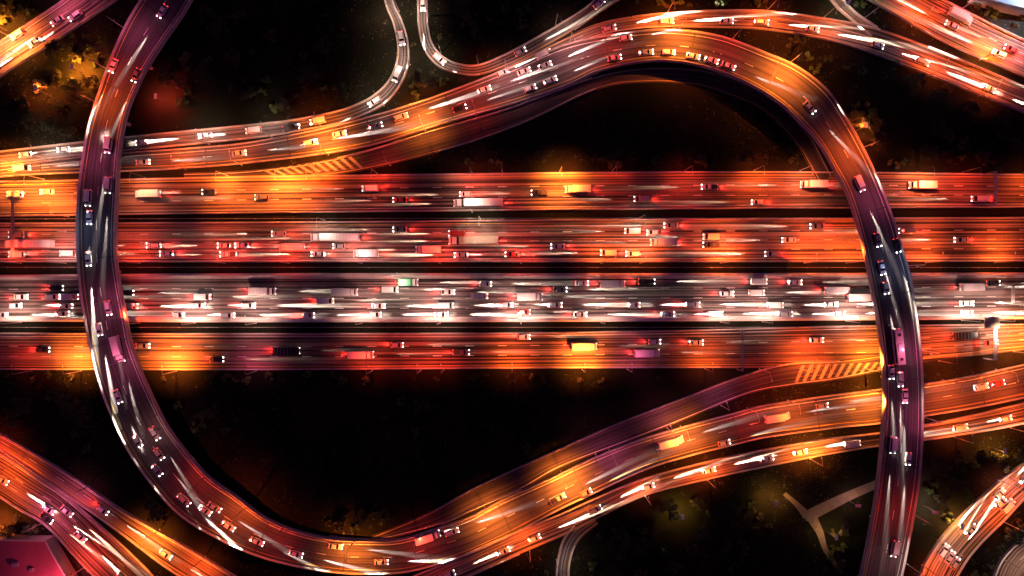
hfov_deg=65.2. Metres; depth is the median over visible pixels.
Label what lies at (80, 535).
sedan
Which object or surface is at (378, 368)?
concrete barrier
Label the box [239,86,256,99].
olive tree
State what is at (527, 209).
concrete barrier
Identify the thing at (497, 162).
bush
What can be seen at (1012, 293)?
sign gantry
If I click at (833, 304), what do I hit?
sedan
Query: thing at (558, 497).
pickup truck
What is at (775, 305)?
van
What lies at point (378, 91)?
concrete barrier
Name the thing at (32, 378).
bush
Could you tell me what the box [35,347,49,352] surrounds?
sedan
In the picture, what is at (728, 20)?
sedan
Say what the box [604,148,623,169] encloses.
broad tree
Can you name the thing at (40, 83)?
olive tree
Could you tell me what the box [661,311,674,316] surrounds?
sedan
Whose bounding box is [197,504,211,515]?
sedan
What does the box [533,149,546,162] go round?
olive tree
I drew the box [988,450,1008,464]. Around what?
olive tree
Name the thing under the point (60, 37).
concrete barrier
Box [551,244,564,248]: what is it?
sedan
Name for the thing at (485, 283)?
hatchback
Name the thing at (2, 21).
bush
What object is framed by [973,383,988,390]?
suv
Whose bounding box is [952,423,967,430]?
suv
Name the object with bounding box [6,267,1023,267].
guard rail
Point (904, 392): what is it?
sedan
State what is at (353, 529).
bush
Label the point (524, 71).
sedan
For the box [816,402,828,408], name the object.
hatchback
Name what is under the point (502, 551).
sedan
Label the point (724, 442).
hatchback
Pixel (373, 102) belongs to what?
suv
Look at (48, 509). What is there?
sedan
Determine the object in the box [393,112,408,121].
suv
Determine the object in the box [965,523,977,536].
sedan
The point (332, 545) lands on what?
sedan
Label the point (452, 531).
suv
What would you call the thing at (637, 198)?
van
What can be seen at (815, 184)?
box truck
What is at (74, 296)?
van
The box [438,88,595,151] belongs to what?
concrete barrier
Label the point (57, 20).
sedan
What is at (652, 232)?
hatchback
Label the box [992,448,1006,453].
floodlight
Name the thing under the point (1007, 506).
van
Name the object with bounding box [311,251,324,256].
sedan
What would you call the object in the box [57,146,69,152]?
hatchback
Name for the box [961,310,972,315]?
hatchback
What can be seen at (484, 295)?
van
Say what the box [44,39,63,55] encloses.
olive tree
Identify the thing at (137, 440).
hatchback
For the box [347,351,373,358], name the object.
box truck
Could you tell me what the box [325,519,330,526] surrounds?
shrub
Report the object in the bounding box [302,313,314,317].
hatchback
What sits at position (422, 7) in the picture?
suv
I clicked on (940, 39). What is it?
concrete barrier
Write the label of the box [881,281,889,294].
hatchback
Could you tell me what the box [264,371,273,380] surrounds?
bush
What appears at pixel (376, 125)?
sedan
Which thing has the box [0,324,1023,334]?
concrete barrier
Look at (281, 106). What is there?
olive tree
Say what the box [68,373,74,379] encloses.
shrub
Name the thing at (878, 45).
hatchback
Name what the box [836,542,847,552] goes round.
bush
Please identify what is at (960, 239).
sedan
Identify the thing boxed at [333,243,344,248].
hatchback
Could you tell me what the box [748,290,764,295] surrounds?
van
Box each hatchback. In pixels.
[0,312,8,317]
[9,303,22,307]
[19,151,31,157]
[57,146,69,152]
[95,323,103,335]
[96,505,109,514]
[132,435,142,447]
[135,139,147,145]
[152,464,162,476]
[153,448,164,459]
[172,312,184,316]
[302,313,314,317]
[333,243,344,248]
[369,312,381,316]
[391,342,403,347]
[459,191,471,196]
[479,281,491,286]
[496,69,508,77]
[501,302,512,307]
[514,47,526,56]
[518,309,529,314]
[518,334,529,339]
[524,84,536,92]
[528,534,540,542]
[579,488,591,497]
[593,0,604,9]
[619,34,631,41]
[628,302,639,306]
[642,482,654,490]
[646,230,658,234]
[648,339,660,343]
[662,49,674,55]
[718,439,730,446]
[751,199,763,204]
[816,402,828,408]
[833,311,845,315]
[871,41,883,49]
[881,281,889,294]
[904,452,911,464]
[950,556,960,569]
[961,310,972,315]
[994,496,1005,508]
[999,415,1011,421]
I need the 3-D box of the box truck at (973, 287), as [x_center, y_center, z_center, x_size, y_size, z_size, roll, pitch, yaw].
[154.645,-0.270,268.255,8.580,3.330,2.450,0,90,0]
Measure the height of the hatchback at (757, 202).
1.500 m
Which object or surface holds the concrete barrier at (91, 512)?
on the road at (183, 561)
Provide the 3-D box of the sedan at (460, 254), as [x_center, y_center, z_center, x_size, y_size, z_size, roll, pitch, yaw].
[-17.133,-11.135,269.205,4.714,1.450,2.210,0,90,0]
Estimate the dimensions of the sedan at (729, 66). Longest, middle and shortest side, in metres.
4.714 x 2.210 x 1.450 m
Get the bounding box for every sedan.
[14,294,28,299]
[28,37,41,47]
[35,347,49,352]
[40,188,53,194]
[40,512,53,523]
[41,503,55,514]
[49,285,63,290]
[50,15,64,26]
[55,310,69,316]
[58,303,72,308]
[60,505,73,516]
[73,530,86,542]
[85,252,92,265]
[86,210,92,224]
[108,58,118,72]
[113,389,122,403]
[131,67,141,82]
[136,159,150,164]
[136,343,150,348]
[156,4,168,18]
[158,548,172,559]
[159,251,173,255]
[191,302,205,308]
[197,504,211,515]
[198,132,212,138]
[202,188,215,194]
[207,501,221,512]
[210,356,223,361]
[217,243,230,247]
[221,520,235,531]
[232,150,246,156]
[235,242,248,248]
[249,536,264,545]
[288,549,303,557]
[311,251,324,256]
[328,542,342,549]
[332,130,346,137]
[368,122,382,129]
[371,303,384,308]
[374,559,388,564]
[393,197,406,202]
[393,227,406,231]
[434,312,448,316]
[441,289,454,294]
[452,104,466,112]
[454,252,467,257]
[477,85,491,93]
[496,546,509,556]
[505,252,518,256]
[516,67,530,75]
[538,61,551,70]
[543,76,557,84]
[548,302,561,307]
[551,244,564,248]
[553,287,566,291]
[573,312,586,316]
[575,280,588,285]
[607,54,621,61]
[639,49,653,55]
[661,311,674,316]
[664,223,677,228]
[685,52,699,59]
[689,339,702,345]
[701,466,715,474]
[704,56,718,64]
[719,17,732,24]
[720,291,733,295]
[721,61,735,70]
[759,455,773,462]
[781,237,795,242]
[788,279,801,285]
[793,448,807,455]
[803,100,815,113]
[805,25,818,32]
[809,223,823,228]
[809,337,823,342]
[824,301,837,307]
[873,232,881,246]
[877,260,885,274]
[887,365,894,378]
[892,238,900,252]
[901,389,907,402]
[944,20,958,30]
[944,550,955,563]
[954,237,968,242]
[959,300,973,306]
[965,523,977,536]
[981,83,995,92]
[984,339,998,345]
[986,280,999,285]
[990,379,1004,386]
[992,488,1005,500]
[1003,44,1018,53]
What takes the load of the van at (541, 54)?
on the road at (905, 50)
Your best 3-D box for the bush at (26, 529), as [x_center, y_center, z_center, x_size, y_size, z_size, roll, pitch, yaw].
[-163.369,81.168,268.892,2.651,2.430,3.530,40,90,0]
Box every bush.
[0,15,7,24]
[17,4,24,13]
[20,525,29,532]
[24,7,35,15]
[29,376,35,383]
[29,524,38,534]
[44,370,51,378]
[55,101,63,110]
[83,44,92,51]
[92,59,98,67]
[173,401,181,409]
[175,97,182,105]
[179,96,188,104]
[183,88,191,95]
[190,422,199,432]
[198,420,206,427]
[242,376,250,384]
[258,87,266,95]
[261,75,270,83]
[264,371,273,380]
[269,104,278,113]
[320,84,327,90]
[350,524,357,533]
[362,375,369,385]
[369,511,378,519]
[379,518,385,525]
[409,81,415,88]
[410,90,419,99]
[439,77,448,85]
[464,157,473,163]
[495,159,503,166]
[588,562,596,571]
[656,0,663,5]
[659,545,667,553]
[721,0,730,5]
[747,499,755,509]
[753,0,760,7]
[805,51,813,60]
[809,66,820,74]
[823,55,832,61]
[826,550,833,561]
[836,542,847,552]
[858,67,867,74]
[860,0,866,7]
[924,485,933,494]
[930,478,941,487]
[944,511,954,523]
[958,155,966,160]
[966,493,975,503]
[970,461,979,468]
[971,570,978,575]
[973,2,981,9]
[984,5,993,15]
[990,10,998,19]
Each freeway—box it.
[0,171,1023,216]
[0,217,1023,261]
[0,277,1023,321]
[0,323,1023,369]
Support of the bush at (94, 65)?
on the ground
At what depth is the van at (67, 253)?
267.63 m
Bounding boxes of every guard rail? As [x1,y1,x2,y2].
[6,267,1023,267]
[6,327,1017,327]
[128,217,983,218]
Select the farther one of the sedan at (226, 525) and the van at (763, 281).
the van at (763, 281)
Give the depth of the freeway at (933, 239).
269.94 m
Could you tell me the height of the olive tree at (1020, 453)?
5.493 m
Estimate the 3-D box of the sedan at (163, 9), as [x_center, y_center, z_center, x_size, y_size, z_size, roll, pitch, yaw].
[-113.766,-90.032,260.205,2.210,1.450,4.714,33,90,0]
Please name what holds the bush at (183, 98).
on the ground
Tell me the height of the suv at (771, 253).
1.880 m
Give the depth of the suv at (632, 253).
268.55 m
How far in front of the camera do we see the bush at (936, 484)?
268.11 m
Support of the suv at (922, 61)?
on the road at (905, 50)
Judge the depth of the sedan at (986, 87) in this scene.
269.00 m
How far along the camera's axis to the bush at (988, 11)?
268.18 m
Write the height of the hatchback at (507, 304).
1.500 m
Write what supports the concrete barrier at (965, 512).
on the road at (985, 515)
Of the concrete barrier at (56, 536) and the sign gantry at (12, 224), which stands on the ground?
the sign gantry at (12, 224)
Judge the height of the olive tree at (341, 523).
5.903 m
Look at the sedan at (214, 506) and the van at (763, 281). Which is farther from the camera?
the van at (763, 281)
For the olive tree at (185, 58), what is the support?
on the ground
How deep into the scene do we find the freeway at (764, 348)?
269.92 m
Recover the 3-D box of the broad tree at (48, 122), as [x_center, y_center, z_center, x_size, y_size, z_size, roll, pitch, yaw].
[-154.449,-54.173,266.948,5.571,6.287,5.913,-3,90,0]
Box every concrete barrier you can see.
[0,0,64,42]
[0,0,117,77]
[0,0,398,151]
[0,0,409,164]
[0,171,1023,182]
[0,206,1023,215]
[0,217,1023,223]
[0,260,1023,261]
[0,272,1023,278]
[0,314,1023,321]
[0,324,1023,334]
[0,366,719,369]
[0,433,235,575]
[0,449,180,575]
[0,453,153,575]
[0,496,95,575]
[337,77,591,158]
[414,403,1023,575]
[417,0,479,75]
[426,0,594,66]
[435,360,839,510]
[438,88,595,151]
[442,488,520,523]
[469,553,519,575]
[556,526,574,575]
[568,546,574,575]
[574,0,618,29]
[632,9,879,29]
[645,423,1023,495]
[673,26,1023,112]
[830,0,871,36]
[843,0,877,27]
[868,0,1023,76]
[918,463,1023,575]
[928,46,1023,86]
[942,0,1023,40]
[956,497,1023,575]
[992,537,1023,575]
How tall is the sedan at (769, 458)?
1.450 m
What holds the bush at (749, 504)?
on the ground
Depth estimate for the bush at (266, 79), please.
268.06 m
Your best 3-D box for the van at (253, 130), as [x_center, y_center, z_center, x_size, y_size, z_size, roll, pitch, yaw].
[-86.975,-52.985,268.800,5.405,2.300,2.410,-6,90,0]
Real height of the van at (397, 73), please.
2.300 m
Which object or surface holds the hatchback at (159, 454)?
on the overpass at (144, 36)
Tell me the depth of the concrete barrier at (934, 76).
269.41 m
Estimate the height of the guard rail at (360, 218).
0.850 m
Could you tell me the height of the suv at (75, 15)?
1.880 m
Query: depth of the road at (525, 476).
269.90 m
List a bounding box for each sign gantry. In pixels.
[11,191,24,258]
[736,329,743,371]
[983,317,998,359]
[984,171,996,206]
[1000,284,1014,303]
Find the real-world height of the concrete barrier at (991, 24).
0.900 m
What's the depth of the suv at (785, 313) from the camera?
268.56 m
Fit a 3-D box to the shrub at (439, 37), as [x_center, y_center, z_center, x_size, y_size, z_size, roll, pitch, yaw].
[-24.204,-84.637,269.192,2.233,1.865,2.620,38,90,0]
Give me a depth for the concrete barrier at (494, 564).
269.44 m
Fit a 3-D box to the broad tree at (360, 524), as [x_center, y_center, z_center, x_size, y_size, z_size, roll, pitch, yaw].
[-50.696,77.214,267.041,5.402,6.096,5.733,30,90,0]
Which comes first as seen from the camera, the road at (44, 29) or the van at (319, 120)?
the van at (319, 120)
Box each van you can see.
[6,190,23,197]
[8,231,24,237]
[8,251,24,257]
[12,165,31,171]
[60,250,75,256]
[61,293,79,299]
[83,189,92,206]
[103,136,112,153]
[103,177,112,193]
[125,303,138,308]
[194,293,211,299]
[245,126,261,134]
[310,116,326,124]
[317,298,333,303]
[362,185,377,191]
[382,286,397,292]
[392,65,403,82]
[438,302,453,308]
[439,569,455,575]
[448,230,464,236]
[472,292,487,299]
[535,48,549,59]
[600,249,616,255]
[624,228,640,233]
[634,195,649,201]
[703,233,719,239]
[707,311,722,316]
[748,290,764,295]
[751,278,766,284]
[767,302,782,308]
[844,440,860,447]
[853,175,865,191]
[889,437,898,453]
[890,540,900,556]
[898,227,916,233]
[970,196,988,201]
[999,498,1014,513]
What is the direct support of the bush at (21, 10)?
on the ground
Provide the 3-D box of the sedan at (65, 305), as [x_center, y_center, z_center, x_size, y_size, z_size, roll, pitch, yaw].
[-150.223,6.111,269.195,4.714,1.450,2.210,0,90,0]
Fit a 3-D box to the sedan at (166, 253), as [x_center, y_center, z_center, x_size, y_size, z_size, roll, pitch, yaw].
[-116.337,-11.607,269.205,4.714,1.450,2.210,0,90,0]
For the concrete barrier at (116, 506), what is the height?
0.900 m
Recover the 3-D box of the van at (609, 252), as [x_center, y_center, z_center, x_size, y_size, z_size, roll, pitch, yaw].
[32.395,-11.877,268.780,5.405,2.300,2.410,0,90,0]
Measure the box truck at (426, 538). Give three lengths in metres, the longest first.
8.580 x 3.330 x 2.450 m
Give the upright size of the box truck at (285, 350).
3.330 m
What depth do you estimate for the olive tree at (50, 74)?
266.32 m
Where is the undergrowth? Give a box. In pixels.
[0,0,1023,575]
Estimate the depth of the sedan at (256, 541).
263.96 m
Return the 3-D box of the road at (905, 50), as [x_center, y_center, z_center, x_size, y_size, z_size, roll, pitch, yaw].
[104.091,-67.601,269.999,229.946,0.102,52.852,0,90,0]
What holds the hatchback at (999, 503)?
on the road at (985, 515)
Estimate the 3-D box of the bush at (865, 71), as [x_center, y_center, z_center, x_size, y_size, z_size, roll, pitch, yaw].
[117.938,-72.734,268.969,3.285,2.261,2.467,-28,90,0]
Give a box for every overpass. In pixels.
[0,29,923,575]
[76,0,1023,574]
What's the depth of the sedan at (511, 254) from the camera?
268.86 m
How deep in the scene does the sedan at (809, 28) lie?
269.00 m
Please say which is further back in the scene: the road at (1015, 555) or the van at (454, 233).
the road at (1015, 555)
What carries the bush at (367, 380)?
on the ground
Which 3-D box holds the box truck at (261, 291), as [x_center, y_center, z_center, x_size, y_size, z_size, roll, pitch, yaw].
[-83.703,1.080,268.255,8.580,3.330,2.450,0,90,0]
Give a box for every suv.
[0,474,9,484]
[10,28,25,40]
[45,293,60,299]
[68,9,82,21]
[104,300,112,315]
[116,571,126,575]
[123,289,134,295]
[146,242,160,248]
[148,426,161,440]
[177,493,191,506]
[220,312,234,318]
[241,303,255,307]
[255,194,268,200]
[271,231,285,236]
[303,139,317,146]
[367,96,381,107]
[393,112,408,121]
[397,30,404,45]
[420,0,425,11]
[432,52,445,65]
[444,527,458,536]
[587,504,601,514]
[602,24,616,32]
[625,251,639,256]
[659,18,673,24]
[685,302,699,307]
[754,18,768,25]
[764,251,778,256]
[778,311,792,316]
[896,372,904,386]
[914,57,929,66]
[937,543,949,557]
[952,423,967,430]
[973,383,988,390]
[991,49,1006,58]
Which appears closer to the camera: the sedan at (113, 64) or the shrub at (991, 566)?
the sedan at (113, 64)
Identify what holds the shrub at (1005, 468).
on the ground
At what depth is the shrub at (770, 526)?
268.99 m
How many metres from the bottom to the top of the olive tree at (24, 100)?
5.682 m
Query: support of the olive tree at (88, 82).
on the ground
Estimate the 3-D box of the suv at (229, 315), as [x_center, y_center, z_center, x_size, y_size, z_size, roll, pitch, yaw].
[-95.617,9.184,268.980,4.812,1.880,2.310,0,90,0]
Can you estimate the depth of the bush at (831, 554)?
268.05 m
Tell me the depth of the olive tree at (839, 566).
265.96 m
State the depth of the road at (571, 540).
269.97 m
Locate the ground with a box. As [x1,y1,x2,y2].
[0,0,1023,575]
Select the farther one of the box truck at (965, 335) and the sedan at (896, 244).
the box truck at (965, 335)
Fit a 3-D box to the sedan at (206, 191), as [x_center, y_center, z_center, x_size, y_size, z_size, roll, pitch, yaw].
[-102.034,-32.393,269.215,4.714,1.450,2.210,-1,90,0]
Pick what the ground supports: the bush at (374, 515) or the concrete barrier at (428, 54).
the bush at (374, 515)
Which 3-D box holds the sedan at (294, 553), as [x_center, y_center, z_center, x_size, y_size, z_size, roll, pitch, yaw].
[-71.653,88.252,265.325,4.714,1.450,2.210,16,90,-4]
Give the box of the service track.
[784,481,874,573]
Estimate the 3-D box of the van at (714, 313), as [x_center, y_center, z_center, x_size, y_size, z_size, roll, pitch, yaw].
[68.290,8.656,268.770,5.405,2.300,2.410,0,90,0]
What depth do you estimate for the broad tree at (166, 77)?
264.90 m
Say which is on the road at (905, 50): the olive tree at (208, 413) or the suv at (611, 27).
the suv at (611, 27)
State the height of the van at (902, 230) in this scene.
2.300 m
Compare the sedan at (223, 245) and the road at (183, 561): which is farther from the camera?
the road at (183, 561)
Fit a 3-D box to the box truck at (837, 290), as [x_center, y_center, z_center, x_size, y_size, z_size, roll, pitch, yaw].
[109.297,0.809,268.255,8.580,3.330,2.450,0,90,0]
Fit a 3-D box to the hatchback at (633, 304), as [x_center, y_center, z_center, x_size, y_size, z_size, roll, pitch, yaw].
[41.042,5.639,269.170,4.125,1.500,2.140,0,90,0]
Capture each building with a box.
[0,534,77,575]
[967,0,1023,15]
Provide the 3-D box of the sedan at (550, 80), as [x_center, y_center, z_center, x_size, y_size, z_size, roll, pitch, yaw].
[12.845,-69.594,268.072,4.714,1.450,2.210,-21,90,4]
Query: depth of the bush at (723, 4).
268.15 m
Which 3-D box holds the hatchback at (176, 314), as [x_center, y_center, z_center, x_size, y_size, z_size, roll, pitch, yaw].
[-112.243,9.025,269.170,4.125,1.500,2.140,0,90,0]
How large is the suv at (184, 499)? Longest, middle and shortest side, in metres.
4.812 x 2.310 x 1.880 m
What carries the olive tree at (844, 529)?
on the ground
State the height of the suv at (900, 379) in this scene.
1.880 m
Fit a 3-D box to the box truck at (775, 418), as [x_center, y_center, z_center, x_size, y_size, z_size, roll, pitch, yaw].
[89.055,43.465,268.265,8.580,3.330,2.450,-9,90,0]
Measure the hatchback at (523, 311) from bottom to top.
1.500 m
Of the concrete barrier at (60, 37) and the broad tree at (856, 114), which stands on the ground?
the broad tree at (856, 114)
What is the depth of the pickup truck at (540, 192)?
268.82 m
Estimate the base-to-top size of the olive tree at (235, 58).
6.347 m
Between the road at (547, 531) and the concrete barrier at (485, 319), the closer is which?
the concrete barrier at (485, 319)
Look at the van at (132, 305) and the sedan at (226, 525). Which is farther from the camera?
the van at (132, 305)
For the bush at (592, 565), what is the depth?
268.12 m
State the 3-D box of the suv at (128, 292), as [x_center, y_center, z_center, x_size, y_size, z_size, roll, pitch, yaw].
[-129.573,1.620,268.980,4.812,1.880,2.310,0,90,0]
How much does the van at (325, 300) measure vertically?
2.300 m
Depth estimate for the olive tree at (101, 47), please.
265.91 m
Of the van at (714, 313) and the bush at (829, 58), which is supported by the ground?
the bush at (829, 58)
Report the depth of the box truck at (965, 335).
266.61 m
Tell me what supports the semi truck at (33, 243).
on the freeway at (933, 239)
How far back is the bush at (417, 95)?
268.23 m
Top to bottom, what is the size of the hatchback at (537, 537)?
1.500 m
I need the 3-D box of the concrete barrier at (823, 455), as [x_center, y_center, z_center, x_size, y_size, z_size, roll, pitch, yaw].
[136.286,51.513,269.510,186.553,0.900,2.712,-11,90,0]
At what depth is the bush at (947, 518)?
268.18 m
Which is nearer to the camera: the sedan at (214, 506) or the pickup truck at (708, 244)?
the sedan at (214, 506)
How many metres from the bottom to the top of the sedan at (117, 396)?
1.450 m
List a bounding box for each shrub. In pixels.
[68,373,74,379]
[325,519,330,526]
[437,32,441,40]
[598,377,604,383]
[756,512,762,519]
[764,523,771,528]
[842,65,849,69]
[895,161,900,169]
[986,563,995,568]
[1003,466,1009,472]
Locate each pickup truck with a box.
[220,251,236,257]
[282,123,299,131]
[453,349,469,355]
[531,189,547,195]
[549,492,565,504]
[638,279,654,284]
[701,183,717,189]
[702,241,719,247]
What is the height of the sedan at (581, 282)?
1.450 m
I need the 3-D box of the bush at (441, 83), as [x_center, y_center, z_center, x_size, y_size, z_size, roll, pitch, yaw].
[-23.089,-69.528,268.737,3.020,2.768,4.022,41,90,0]
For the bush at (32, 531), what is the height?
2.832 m
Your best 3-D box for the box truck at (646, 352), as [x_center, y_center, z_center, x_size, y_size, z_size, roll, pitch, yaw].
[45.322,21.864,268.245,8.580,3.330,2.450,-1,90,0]
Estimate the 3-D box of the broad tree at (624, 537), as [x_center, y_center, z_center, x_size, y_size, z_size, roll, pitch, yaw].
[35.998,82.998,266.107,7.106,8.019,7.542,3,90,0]
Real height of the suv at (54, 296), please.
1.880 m
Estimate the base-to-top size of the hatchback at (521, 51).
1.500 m
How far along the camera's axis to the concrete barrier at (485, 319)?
269.49 m
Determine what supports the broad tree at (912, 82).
on the ground
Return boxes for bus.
[891,328,905,364]
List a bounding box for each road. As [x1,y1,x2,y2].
[0,0,116,76]
[0,0,409,164]
[0,432,236,575]
[0,452,149,575]
[184,67,832,179]
[372,355,880,538]
[413,402,1023,575]
[417,0,619,75]
[495,11,1023,113]
[555,520,597,575]
[829,0,873,26]
[867,0,1023,76]
[919,463,1023,575]
[992,538,1023,575]
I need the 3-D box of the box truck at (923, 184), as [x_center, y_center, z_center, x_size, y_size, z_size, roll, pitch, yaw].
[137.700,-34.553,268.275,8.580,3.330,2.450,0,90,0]
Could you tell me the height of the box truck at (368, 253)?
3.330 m
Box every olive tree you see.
[0,526,15,537]
[3,8,18,18]
[18,95,30,107]
[32,79,48,92]
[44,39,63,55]
[46,67,60,79]
[67,50,81,62]
[71,96,90,106]
[82,74,99,88]
[92,42,107,56]
[174,76,184,88]
[178,52,192,71]
[199,402,218,419]
[223,49,240,66]
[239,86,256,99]
[262,28,276,42]
[276,98,289,111]
[312,36,330,53]
[334,517,347,534]
[413,68,427,87]
[423,71,439,89]
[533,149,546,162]
[690,498,702,510]
[693,154,707,167]
[786,34,805,47]
[833,559,845,572]
[838,520,849,535]
[934,490,950,506]
[963,99,978,112]
[974,151,991,166]
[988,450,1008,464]
[1013,448,1023,462]
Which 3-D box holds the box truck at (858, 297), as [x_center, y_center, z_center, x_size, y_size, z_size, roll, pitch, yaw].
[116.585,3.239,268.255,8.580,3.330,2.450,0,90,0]
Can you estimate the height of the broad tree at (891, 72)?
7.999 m
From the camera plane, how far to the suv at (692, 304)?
268.18 m
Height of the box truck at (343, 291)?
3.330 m
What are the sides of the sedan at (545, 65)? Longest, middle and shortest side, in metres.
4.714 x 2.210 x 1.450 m
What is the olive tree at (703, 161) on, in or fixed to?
on the ground
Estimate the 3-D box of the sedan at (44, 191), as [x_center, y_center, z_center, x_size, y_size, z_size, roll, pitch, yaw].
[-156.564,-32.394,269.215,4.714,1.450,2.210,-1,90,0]
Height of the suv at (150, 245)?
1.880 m
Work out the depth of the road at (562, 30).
269.96 m
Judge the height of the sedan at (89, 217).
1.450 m
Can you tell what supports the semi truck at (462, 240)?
on the freeway at (933, 239)
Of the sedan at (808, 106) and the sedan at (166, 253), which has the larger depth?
the sedan at (166, 253)
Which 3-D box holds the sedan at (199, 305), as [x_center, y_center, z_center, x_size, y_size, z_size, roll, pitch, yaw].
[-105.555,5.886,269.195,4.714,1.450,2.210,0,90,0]
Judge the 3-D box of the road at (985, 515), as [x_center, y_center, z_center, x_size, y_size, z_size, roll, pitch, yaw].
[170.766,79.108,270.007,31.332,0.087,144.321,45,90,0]
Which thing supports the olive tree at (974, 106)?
on the ground
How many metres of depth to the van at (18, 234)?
267.69 m
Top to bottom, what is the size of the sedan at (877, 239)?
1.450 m
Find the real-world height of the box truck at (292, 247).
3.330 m
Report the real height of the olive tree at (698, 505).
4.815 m
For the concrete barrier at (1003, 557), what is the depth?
269.50 m
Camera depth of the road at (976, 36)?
269.97 m
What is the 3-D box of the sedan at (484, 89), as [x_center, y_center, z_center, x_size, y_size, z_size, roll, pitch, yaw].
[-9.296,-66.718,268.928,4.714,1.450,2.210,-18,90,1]
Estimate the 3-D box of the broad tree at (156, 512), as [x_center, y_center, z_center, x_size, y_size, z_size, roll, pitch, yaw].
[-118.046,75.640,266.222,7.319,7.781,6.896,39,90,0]
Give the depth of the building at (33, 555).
265.02 m
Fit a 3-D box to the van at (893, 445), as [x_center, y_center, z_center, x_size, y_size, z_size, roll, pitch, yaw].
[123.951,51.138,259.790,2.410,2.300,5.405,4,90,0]
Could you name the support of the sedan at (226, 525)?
on the overpass at (144, 36)
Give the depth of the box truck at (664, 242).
266.63 m
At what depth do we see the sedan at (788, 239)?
268.98 m
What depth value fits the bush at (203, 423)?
268.33 m
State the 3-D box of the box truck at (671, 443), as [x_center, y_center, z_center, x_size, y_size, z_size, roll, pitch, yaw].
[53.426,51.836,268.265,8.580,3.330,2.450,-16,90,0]
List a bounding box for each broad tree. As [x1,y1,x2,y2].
[8,108,33,125]
[41,117,54,133]
[56,116,77,138]
[61,77,84,91]
[143,490,161,509]
[146,505,167,525]
[156,66,174,85]
[352,510,366,529]
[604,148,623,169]
[609,526,631,549]
[657,497,677,520]
[735,146,755,163]
[849,109,865,127]
[861,113,883,132]
[876,59,900,78]
[903,73,925,90]
[1004,527,1023,544]
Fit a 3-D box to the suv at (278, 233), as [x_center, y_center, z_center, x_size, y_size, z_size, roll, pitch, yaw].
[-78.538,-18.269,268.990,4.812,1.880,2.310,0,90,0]
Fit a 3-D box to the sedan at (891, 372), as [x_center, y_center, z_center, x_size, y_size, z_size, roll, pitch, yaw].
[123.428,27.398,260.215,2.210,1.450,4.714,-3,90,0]
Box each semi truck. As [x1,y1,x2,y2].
[4,240,54,247]
[310,233,359,240]
[449,236,497,244]
[454,198,502,206]
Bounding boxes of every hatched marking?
[263,157,362,175]
[794,363,880,382]
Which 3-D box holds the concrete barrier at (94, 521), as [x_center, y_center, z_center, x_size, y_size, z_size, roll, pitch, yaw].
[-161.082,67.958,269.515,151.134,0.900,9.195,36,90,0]
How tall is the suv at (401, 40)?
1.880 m
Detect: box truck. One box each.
[108,335,125,361]
[135,189,160,197]
[248,288,275,294]
[273,347,299,354]
[279,243,304,250]
[331,288,357,295]
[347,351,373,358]
[353,249,378,256]
[398,279,417,285]
[414,530,440,545]
[416,245,440,252]
[517,293,541,300]
[565,185,590,192]
[571,343,596,350]
[600,280,624,287]
[634,349,659,356]
[650,238,676,245]
[658,435,683,449]
[764,412,789,423]
[800,180,827,187]
[824,287,849,293]
[846,294,871,300]
[908,181,937,188]
[947,6,972,24]
[953,331,978,339]
[959,283,984,290]
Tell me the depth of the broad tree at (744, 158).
265.49 m
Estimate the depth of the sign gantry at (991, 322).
262.50 m
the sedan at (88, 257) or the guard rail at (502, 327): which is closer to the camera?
the sedan at (88, 257)
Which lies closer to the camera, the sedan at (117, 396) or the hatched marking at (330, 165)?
the sedan at (117, 396)
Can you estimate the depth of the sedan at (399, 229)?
268.84 m
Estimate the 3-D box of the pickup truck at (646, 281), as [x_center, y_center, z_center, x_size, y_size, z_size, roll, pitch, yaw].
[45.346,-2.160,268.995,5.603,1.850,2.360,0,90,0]
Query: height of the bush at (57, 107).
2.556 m
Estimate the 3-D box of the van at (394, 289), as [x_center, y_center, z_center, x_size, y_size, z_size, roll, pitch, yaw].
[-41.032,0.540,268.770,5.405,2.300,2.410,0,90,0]
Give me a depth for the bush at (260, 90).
268.28 m
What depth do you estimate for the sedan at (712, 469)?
269.00 m
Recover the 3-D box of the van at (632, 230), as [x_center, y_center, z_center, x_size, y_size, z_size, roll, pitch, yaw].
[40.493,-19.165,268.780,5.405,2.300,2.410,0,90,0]
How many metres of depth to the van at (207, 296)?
267.63 m
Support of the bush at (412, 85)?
on the ground
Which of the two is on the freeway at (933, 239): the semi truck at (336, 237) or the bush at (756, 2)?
the semi truck at (336, 237)
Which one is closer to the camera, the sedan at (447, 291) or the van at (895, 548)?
the van at (895, 548)
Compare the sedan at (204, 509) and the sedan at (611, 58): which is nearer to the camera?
the sedan at (204, 509)
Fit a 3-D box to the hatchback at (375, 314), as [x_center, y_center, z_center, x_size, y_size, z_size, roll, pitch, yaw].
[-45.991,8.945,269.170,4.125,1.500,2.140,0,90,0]
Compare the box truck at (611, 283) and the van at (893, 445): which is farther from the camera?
the box truck at (611, 283)
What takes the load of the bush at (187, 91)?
on the ground
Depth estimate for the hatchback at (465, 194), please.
268.98 m
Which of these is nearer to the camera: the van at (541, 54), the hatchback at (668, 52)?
the hatchback at (668, 52)
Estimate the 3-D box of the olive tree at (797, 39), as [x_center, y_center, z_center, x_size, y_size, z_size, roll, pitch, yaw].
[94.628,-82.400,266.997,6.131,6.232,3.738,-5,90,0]
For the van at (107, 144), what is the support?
on the overpass at (144, 36)
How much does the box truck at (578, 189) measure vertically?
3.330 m
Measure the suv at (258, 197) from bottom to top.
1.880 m
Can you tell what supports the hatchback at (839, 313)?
on the freeway at (167, 297)
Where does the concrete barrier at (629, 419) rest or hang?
on the road at (525, 476)

